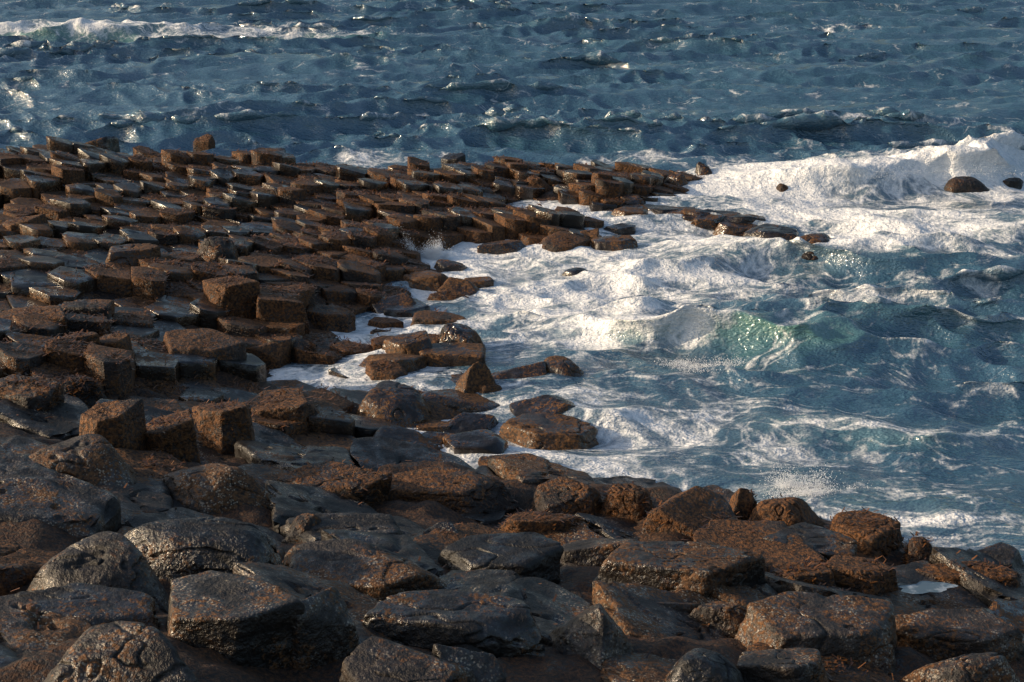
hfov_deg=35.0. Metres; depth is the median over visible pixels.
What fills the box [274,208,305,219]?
hexagonal rock
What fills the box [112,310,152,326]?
hexagonal rock
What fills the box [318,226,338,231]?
hexagonal rock
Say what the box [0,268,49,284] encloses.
hexagonal rock
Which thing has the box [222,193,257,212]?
hexagonal rock
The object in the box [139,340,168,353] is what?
hexagonal rock
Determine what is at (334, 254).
hexagonal rock
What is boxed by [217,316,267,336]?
hexagonal rock
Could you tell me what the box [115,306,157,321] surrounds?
hexagonal rock
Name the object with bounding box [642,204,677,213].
wave washed rock
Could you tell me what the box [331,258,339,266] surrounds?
hexagonal rock
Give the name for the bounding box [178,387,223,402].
hexagonal rock
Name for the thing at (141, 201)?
hexagonal rock
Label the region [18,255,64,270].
hexagonal rock
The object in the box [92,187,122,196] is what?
hexagonal rock
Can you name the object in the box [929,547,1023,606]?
shore rock
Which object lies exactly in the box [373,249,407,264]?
hexagonal rock
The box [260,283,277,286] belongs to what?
hexagonal rock
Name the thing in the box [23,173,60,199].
hexagonal rock
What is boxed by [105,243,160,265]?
rock slab
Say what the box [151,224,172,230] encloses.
hexagonal rock
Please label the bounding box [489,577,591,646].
shore rock
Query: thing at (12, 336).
hexagonal rock
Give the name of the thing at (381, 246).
hexagonal rock
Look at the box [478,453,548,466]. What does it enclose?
wave washed rock
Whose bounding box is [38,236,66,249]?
hexagonal rock
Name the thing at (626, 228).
wave washed rock
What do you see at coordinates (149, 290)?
hexagonal rock
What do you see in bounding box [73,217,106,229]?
hexagonal rock
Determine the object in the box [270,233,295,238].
hexagonal rock
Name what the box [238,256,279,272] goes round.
hexagonal rock
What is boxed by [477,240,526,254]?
wave washed rock
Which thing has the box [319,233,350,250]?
hexagonal rock
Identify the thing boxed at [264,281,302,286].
hexagonal rock
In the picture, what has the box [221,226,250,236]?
hexagonal rock
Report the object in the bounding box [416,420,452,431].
wave washed rock
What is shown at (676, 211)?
wave washed rock
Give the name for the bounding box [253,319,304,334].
hexagonal rock
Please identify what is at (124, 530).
shore rock
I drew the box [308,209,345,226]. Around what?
hexagonal rock
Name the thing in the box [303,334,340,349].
hexagonal rock
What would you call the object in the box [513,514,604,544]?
shore rock
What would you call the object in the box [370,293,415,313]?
wave washed rock
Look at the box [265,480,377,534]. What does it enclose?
shore rock
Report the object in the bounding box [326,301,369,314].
hexagonal rock
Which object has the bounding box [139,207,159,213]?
hexagonal rock
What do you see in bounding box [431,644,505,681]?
rock slab
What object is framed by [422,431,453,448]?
rock slab
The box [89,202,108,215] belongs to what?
hexagonal rock
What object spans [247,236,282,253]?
hexagonal rock
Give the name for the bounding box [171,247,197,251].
hexagonal rock
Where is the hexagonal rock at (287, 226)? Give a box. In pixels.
[272,219,301,235]
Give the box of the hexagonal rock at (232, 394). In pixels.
[212,387,257,401]
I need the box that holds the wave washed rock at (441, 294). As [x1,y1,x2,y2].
[427,290,468,300]
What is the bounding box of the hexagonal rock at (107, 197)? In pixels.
[95,188,122,206]
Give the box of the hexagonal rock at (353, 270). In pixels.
[337,259,380,284]
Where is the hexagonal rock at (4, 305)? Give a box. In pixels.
[0,298,10,311]
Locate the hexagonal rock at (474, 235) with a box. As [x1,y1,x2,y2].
[457,226,491,243]
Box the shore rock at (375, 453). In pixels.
[349,436,474,471]
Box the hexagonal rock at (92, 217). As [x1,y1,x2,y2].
[83,214,101,220]
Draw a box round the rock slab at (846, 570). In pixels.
[826,555,898,594]
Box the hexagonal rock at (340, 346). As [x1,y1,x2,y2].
[330,340,372,355]
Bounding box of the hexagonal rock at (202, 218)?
[197,215,228,221]
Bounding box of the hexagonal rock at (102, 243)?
[92,236,128,249]
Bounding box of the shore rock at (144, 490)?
[92,476,172,525]
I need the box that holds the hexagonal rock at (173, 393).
[134,377,185,399]
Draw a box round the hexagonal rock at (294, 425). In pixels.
[251,413,308,435]
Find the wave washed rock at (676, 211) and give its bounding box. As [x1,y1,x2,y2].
[666,207,696,213]
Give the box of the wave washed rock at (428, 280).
[401,270,447,290]
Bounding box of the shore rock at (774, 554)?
[693,519,825,572]
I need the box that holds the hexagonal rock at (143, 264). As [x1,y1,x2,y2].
[138,258,166,266]
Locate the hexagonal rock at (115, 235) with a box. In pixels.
[99,233,125,238]
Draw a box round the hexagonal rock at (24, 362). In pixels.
[0,342,45,375]
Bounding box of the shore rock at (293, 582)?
[233,562,394,654]
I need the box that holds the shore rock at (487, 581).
[379,569,519,600]
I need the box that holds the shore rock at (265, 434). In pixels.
[252,422,303,447]
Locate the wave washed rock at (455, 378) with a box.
[450,373,463,382]
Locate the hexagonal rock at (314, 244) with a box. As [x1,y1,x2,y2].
[298,236,328,252]
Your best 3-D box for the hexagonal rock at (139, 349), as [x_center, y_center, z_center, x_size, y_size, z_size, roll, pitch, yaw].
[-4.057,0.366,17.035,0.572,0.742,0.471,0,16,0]
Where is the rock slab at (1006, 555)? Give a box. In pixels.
[977,542,1023,569]
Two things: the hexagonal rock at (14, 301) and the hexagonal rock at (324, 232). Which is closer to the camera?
the hexagonal rock at (14, 301)
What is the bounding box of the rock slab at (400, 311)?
[383,298,429,316]
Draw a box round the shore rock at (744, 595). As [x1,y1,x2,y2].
[701,541,778,607]
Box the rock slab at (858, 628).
[734,591,896,674]
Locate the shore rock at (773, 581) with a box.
[765,571,890,600]
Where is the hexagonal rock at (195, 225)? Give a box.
[179,221,202,227]
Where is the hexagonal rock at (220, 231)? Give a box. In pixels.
[201,225,228,236]
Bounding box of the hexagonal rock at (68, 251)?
[57,249,85,254]
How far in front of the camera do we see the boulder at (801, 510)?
13.65 m
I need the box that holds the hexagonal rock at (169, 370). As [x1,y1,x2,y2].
[135,351,179,382]
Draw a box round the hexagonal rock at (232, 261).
[218,258,258,272]
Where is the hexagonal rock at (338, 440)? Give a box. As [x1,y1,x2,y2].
[290,432,354,449]
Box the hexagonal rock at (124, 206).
[114,202,145,211]
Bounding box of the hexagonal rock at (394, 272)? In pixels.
[386,265,405,280]
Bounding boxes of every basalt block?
[0,305,67,332]
[0,374,64,410]
[2,214,53,237]
[61,299,114,318]
[64,332,99,344]
[79,399,146,450]
[99,332,132,350]
[144,409,200,463]
[163,328,246,370]
[166,570,304,668]
[192,402,254,454]
[193,134,214,151]
[202,275,259,319]
[246,336,291,368]
[248,388,319,421]
[255,293,310,333]
[292,336,316,362]
[306,304,355,332]
[365,359,407,379]
[441,153,465,163]
[580,228,599,239]
[589,201,616,211]
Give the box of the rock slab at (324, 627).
[290,586,358,670]
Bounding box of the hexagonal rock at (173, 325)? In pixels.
[153,319,185,335]
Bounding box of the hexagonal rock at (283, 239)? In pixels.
[273,238,297,242]
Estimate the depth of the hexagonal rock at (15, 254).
20.38 m
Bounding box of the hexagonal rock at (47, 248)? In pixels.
[39,247,55,250]
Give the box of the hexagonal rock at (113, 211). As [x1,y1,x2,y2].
[100,207,129,216]
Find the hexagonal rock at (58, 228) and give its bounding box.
[48,220,69,237]
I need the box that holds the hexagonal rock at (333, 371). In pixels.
[328,367,348,378]
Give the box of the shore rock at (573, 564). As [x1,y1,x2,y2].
[560,560,582,566]
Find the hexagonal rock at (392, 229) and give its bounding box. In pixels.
[370,223,399,239]
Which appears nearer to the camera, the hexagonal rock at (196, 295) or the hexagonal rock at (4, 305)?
the hexagonal rock at (4, 305)
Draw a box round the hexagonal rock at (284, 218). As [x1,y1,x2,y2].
[271,216,295,222]
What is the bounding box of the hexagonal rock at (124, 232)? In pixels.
[120,229,147,236]
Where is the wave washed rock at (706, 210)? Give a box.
[700,209,719,212]
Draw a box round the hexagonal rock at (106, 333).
[101,330,147,341]
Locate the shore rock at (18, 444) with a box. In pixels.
[0,435,49,455]
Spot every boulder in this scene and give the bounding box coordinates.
[26,531,168,613]
[29,434,136,486]
[43,621,199,681]
[62,376,106,408]
[123,517,282,580]
[159,463,273,513]
[196,236,238,262]
[289,513,321,533]
[355,380,432,427]
[438,323,485,348]
[455,361,495,392]
[478,383,501,393]
[526,176,550,192]
[544,355,583,376]
[549,603,633,669]
[562,267,587,275]
[599,483,652,521]
[664,173,687,185]
[664,648,743,681]
[688,601,746,637]
[695,162,711,175]
[729,488,756,519]
[747,497,825,526]
[776,183,787,191]
[801,233,830,259]
[899,652,1020,681]
[903,536,931,564]
[944,176,988,192]
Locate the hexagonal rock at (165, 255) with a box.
[157,252,171,260]
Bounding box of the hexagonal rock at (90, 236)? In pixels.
[62,231,98,239]
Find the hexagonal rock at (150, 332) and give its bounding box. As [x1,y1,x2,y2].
[111,324,159,338]
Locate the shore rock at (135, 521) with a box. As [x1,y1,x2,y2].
[124,507,284,545]
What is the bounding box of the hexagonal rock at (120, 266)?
[106,262,132,270]
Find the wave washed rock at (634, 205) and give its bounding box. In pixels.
[619,204,642,207]
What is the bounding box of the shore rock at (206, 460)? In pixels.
[200,456,230,464]
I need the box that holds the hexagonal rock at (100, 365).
[83,343,134,395]
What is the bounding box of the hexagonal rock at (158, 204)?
[151,199,185,211]
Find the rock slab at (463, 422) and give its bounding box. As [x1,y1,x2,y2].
[443,412,498,433]
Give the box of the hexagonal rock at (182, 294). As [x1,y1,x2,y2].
[165,281,198,298]
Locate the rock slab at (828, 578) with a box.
[775,561,835,586]
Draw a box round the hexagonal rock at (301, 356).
[293,347,343,364]
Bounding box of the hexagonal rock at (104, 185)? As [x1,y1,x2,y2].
[95,183,113,188]
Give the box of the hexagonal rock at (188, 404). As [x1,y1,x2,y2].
[179,401,209,410]
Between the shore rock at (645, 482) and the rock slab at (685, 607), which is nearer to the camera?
the rock slab at (685, 607)
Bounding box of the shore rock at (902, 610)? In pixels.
[894,605,916,614]
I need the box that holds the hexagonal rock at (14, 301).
[6,294,48,308]
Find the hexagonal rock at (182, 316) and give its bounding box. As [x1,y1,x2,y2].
[145,301,199,326]
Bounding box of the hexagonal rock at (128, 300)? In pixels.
[114,296,153,307]
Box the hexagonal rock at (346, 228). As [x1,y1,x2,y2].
[338,226,363,232]
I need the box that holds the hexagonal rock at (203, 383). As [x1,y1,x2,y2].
[178,377,221,388]
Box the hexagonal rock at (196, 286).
[185,279,202,291]
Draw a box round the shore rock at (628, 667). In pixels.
[600,652,677,681]
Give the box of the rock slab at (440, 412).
[426,401,461,420]
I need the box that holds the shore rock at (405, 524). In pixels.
[280,516,424,542]
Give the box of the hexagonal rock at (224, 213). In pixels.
[202,205,235,219]
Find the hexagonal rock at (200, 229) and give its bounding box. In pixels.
[171,224,207,237]
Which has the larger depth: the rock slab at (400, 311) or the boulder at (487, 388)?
the rock slab at (400, 311)
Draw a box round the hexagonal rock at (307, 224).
[296,219,322,229]
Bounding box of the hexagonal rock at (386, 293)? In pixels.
[380,291,396,296]
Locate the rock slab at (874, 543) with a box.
[830,510,903,558]
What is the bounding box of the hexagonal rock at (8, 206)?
[4,203,34,211]
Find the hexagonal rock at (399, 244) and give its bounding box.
[392,240,416,249]
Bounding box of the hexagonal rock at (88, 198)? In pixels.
[68,194,94,201]
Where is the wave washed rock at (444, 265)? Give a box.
[434,259,467,271]
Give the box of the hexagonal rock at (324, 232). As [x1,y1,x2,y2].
[321,230,346,236]
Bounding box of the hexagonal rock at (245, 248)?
[233,241,253,255]
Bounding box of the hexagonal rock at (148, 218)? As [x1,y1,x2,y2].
[129,210,161,223]
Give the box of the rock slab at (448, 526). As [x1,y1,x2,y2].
[411,522,458,539]
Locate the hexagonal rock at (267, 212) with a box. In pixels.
[253,207,274,216]
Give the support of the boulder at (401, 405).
on the rock bed
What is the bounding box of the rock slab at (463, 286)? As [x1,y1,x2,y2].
[437,277,479,295]
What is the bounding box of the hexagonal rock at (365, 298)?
[356,288,382,307]
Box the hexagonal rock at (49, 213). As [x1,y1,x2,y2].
[35,204,70,220]
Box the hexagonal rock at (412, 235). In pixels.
[400,230,420,245]
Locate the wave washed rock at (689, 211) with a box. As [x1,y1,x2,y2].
[683,208,715,215]
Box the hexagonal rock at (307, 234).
[301,228,320,237]
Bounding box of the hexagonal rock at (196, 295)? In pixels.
[188,292,207,300]
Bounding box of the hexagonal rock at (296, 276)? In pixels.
[269,268,309,283]
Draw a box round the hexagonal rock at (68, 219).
[59,218,72,221]
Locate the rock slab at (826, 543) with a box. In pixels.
[763,522,857,560]
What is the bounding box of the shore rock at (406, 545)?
[321,529,443,576]
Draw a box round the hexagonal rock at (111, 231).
[103,229,119,234]
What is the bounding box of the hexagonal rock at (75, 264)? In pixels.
[56,258,97,268]
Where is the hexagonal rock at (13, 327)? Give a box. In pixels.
[12,322,24,333]
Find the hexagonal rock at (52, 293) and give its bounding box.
[29,286,80,304]
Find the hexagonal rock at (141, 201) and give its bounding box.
[122,197,150,206]
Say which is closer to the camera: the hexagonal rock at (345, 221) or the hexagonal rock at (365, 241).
the hexagonal rock at (365, 241)
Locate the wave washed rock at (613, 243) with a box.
[590,235,637,250]
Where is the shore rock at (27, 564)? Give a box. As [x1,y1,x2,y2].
[0,539,59,595]
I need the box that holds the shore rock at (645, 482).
[593,476,681,491]
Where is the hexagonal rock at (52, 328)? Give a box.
[13,313,64,336]
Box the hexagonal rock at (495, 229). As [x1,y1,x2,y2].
[473,217,504,241]
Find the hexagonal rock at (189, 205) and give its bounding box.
[182,200,205,220]
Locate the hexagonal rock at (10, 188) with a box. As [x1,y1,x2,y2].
[0,178,31,207]
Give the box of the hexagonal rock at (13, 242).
[3,235,40,252]
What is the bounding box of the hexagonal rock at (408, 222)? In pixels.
[387,215,417,229]
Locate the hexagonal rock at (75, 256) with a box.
[56,253,99,263]
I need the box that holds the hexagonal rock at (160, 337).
[149,335,163,341]
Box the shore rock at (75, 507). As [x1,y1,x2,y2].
[0,453,121,538]
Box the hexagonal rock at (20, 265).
[0,257,29,270]
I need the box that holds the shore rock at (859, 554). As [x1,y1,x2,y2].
[857,551,893,566]
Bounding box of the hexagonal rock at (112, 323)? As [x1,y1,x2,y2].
[59,304,113,325]
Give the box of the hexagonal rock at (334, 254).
[315,250,347,257]
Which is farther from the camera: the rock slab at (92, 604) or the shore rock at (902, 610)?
the shore rock at (902, 610)
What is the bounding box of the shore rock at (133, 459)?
[115,448,188,478]
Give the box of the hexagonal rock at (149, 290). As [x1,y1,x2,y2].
[131,266,166,301]
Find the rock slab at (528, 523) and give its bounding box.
[498,511,585,532]
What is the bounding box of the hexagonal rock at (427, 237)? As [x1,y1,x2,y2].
[409,229,443,250]
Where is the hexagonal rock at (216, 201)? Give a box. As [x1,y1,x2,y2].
[203,197,231,207]
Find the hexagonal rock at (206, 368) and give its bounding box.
[167,353,218,380]
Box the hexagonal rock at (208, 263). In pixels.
[194,261,218,266]
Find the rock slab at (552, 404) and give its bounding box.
[509,394,575,416]
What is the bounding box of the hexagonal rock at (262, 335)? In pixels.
[255,332,302,362]
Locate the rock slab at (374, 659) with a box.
[339,636,477,681]
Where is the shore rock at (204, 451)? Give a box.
[96,399,222,458]
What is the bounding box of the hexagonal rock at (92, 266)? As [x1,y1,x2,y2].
[90,264,108,267]
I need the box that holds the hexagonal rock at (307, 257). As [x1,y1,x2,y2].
[292,255,333,265]
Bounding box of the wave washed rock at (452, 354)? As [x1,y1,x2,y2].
[419,342,485,366]
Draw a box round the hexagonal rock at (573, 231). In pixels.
[568,228,601,238]
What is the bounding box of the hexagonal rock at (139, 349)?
[131,341,149,355]
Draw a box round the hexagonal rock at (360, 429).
[347,413,399,437]
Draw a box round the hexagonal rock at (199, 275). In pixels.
[191,263,229,280]
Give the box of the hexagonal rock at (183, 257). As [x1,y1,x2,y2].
[169,252,200,262]
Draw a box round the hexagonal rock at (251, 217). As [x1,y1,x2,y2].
[248,214,270,222]
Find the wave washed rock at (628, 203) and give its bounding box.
[625,198,645,204]
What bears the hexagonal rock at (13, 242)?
on the rock bed
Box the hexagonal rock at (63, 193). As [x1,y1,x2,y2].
[39,191,65,198]
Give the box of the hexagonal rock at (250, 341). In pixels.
[228,334,262,347]
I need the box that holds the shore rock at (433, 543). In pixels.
[413,522,508,571]
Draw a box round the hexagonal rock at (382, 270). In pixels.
[360,260,385,281]
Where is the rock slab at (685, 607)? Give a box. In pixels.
[656,602,700,613]
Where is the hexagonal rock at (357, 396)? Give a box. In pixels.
[330,388,368,404]
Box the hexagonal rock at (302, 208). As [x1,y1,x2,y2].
[294,204,317,213]
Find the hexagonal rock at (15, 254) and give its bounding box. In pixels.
[0,250,26,258]
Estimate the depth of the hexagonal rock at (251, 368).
17.26 m
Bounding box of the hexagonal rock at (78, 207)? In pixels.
[50,197,91,217]
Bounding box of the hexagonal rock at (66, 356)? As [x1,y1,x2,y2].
[45,337,85,369]
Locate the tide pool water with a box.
[898,581,957,593]
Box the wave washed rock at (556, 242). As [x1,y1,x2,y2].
[540,231,590,251]
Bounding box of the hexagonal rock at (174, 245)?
[167,243,198,247]
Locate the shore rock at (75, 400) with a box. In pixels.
[64,395,86,405]
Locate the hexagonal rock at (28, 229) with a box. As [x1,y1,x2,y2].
[19,223,52,237]
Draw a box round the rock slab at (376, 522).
[281,512,403,543]
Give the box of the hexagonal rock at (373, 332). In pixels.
[370,329,388,333]
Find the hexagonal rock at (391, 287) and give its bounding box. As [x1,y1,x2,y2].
[382,285,410,295]
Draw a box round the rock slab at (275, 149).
[255,148,285,152]
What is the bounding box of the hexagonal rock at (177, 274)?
[148,263,194,281]
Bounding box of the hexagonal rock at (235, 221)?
[225,218,247,224]
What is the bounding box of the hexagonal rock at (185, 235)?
[173,225,205,244]
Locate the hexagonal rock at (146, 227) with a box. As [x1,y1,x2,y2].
[130,223,150,229]
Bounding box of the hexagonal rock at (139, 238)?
[126,233,158,245]
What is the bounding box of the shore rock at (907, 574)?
[877,560,987,611]
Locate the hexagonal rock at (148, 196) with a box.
[139,193,162,200]
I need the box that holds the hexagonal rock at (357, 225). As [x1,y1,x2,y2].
[344,223,364,227]
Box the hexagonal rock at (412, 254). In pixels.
[390,247,420,260]
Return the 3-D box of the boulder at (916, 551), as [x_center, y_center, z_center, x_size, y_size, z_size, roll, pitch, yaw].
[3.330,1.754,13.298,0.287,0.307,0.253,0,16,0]
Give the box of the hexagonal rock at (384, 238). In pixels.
[364,225,391,246]
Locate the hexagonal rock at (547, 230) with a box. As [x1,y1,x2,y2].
[540,224,568,235]
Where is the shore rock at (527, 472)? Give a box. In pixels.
[488,457,595,483]
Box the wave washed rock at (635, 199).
[616,194,643,204]
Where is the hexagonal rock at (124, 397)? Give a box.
[118,395,181,402]
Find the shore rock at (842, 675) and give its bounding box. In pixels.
[747,642,893,681]
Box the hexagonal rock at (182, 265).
[158,261,190,267]
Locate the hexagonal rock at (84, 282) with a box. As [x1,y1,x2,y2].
[47,266,96,294]
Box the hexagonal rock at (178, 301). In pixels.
[154,295,191,308]
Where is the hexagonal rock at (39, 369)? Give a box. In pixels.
[30,362,103,389]
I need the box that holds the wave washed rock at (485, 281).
[464,276,493,287]
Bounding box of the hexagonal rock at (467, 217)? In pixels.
[451,207,479,226]
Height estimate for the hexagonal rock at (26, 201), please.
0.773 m
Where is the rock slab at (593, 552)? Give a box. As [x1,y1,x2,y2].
[560,538,636,566]
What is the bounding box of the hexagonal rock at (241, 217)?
[236,212,253,221]
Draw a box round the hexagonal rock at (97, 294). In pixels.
[81,290,132,299]
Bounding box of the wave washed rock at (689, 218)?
[676,210,695,221]
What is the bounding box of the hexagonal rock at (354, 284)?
[340,281,381,291]
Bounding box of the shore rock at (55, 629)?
[0,594,105,652]
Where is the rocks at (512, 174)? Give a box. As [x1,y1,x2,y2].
[0,136,1023,667]
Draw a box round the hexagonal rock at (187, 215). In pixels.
[159,208,194,224]
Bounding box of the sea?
[0,0,1023,561]
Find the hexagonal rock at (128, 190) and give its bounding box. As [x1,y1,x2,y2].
[113,182,142,197]
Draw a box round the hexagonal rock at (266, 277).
[259,273,290,284]
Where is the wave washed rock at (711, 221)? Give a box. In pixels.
[694,214,724,229]
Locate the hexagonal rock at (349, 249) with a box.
[342,245,372,257]
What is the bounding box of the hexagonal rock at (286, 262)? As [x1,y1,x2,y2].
[278,259,312,277]
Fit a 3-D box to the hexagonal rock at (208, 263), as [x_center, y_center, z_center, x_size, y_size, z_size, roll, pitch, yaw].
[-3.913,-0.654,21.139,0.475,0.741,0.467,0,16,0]
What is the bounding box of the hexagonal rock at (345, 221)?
[341,220,365,227]
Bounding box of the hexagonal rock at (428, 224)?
[413,214,442,232]
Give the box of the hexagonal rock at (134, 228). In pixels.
[120,226,146,232]
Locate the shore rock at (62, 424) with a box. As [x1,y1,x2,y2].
[0,398,88,440]
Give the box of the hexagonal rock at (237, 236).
[227,234,248,240]
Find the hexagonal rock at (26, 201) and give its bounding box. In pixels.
[10,197,44,206]
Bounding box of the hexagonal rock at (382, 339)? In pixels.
[371,335,392,350]
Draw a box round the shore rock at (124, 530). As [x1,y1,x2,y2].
[117,526,133,534]
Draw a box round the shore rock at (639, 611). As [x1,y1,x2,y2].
[592,580,727,640]
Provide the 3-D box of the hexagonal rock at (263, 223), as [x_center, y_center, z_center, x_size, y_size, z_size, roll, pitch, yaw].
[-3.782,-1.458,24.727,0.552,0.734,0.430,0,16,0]
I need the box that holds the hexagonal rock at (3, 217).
[0,214,13,223]
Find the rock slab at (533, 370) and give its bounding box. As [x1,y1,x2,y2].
[491,361,547,378]
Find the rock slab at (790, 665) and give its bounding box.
[736,648,828,681]
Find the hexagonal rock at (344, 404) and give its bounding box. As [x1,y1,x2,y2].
[304,388,353,412]
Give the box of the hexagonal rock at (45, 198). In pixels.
[41,193,67,203]
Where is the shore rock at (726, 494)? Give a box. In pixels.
[703,485,734,502]
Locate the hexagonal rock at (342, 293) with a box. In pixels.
[322,284,356,301]
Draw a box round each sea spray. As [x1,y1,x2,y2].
[397,226,452,259]
[640,354,756,372]
[759,455,875,498]
[836,158,1015,178]
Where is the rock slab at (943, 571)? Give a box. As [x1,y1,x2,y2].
[915,561,1020,587]
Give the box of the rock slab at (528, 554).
[438,532,563,583]
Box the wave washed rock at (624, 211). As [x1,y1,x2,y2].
[611,206,647,216]
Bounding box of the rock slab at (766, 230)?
[742,223,798,239]
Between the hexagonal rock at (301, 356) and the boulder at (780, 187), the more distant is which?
the boulder at (780, 187)
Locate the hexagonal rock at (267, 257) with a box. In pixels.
[247,253,284,260]
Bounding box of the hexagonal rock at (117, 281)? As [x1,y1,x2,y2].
[85,267,131,295]
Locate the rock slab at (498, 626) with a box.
[362,589,544,657]
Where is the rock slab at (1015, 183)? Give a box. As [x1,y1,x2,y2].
[1003,177,1023,189]
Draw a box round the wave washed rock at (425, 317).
[410,310,466,325]
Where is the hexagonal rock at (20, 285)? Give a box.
[10,275,62,297]
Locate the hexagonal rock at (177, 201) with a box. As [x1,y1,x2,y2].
[155,197,182,205]
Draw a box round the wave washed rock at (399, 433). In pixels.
[373,426,440,450]
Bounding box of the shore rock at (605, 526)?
[575,513,637,540]
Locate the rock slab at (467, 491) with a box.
[388,467,518,515]
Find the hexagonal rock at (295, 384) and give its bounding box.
[267,380,317,390]
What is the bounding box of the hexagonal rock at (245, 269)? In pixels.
[221,264,258,281]
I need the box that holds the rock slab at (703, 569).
[593,541,765,597]
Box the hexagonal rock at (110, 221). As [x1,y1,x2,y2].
[102,215,138,229]
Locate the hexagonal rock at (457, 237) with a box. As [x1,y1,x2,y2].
[431,229,464,249]
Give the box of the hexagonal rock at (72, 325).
[65,313,110,334]
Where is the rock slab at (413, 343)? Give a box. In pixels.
[382,330,432,354]
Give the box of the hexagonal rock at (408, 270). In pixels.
[401,264,425,273]
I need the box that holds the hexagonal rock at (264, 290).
[259,287,298,300]
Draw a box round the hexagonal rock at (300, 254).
[295,253,320,255]
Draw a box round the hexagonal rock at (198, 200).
[181,196,207,203]
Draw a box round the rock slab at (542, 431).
[499,412,598,449]
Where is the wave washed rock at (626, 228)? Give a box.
[604,223,635,234]
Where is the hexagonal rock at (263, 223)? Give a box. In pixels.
[248,221,272,226]
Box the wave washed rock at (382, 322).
[368,317,403,327]
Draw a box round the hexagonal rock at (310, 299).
[274,284,314,309]
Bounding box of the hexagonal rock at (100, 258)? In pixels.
[84,253,106,264]
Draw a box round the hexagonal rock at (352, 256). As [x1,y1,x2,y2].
[340,253,374,261]
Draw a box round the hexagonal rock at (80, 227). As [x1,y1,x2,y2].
[67,221,102,234]
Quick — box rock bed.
[0,177,1023,681]
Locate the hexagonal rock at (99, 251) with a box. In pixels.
[81,247,108,255]
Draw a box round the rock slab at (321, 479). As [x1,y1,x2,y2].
[276,461,391,503]
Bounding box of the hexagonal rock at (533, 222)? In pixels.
[524,214,550,232]
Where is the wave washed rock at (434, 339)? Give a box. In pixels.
[428,334,439,342]
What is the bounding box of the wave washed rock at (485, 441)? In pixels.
[442,429,507,453]
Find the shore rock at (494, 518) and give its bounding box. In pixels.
[454,465,507,524]
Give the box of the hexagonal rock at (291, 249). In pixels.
[280,242,311,253]
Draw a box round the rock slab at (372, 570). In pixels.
[282,538,446,599]
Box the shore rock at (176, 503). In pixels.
[172,499,199,512]
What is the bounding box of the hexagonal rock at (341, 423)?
[308,398,354,436]
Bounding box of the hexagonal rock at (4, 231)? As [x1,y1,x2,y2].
[0,224,19,239]
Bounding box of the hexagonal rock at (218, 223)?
[201,220,237,226]
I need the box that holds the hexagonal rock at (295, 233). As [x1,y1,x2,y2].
[293,230,300,236]
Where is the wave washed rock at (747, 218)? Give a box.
[724,214,765,223]
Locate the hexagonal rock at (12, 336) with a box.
[4,331,53,346]
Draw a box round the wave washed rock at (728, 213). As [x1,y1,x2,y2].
[714,210,740,216]
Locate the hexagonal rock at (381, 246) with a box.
[371,245,403,255]
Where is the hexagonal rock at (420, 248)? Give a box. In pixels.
[417,246,431,252]
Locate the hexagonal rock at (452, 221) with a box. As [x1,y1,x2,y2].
[434,212,461,230]
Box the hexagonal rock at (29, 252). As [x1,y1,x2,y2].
[24,248,66,257]
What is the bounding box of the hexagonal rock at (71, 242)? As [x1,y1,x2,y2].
[63,237,97,249]
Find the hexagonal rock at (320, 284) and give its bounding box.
[310,278,340,295]
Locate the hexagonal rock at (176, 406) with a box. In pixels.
[143,399,183,412]
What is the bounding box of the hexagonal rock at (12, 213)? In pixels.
[3,210,34,217]
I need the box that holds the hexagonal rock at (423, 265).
[404,256,430,268]
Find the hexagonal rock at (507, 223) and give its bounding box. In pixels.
[494,213,525,239]
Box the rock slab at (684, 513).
[642,486,737,540]
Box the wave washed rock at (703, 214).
[691,210,709,221]
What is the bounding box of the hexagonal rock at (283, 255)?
[275,252,296,259]
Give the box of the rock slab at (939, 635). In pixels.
[895,608,1023,662]
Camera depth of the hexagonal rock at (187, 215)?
24.23 m
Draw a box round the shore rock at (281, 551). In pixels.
[276,546,284,558]
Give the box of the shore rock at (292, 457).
[234,440,353,471]
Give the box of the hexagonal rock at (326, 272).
[294,259,340,282]
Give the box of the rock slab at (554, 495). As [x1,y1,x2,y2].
[530,477,601,514]
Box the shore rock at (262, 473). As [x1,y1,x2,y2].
[237,463,288,482]
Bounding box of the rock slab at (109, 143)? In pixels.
[85,136,119,152]
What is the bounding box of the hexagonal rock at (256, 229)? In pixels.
[239,223,277,235]
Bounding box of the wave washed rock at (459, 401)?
[422,389,499,412]
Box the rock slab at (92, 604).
[15,582,160,629]
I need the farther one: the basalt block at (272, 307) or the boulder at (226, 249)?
the boulder at (226, 249)
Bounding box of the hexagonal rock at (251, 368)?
[218,353,266,381]
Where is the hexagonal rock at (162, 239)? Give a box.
[147,228,177,244]
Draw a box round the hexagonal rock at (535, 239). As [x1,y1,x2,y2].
[518,232,546,245]
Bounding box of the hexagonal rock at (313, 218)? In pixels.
[296,214,324,224]
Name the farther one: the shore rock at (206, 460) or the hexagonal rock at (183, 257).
the hexagonal rock at (183, 257)
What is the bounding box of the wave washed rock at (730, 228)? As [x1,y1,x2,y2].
[713,221,757,236]
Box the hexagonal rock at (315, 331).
[310,328,336,336]
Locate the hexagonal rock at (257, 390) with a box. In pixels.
[222,382,263,393]
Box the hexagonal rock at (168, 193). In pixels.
[159,190,186,197]
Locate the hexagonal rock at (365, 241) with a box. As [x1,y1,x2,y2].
[347,229,376,249]
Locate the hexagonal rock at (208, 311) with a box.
[189,298,230,329]
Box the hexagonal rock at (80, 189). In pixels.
[65,183,94,196]
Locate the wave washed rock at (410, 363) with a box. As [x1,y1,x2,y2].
[359,353,426,371]

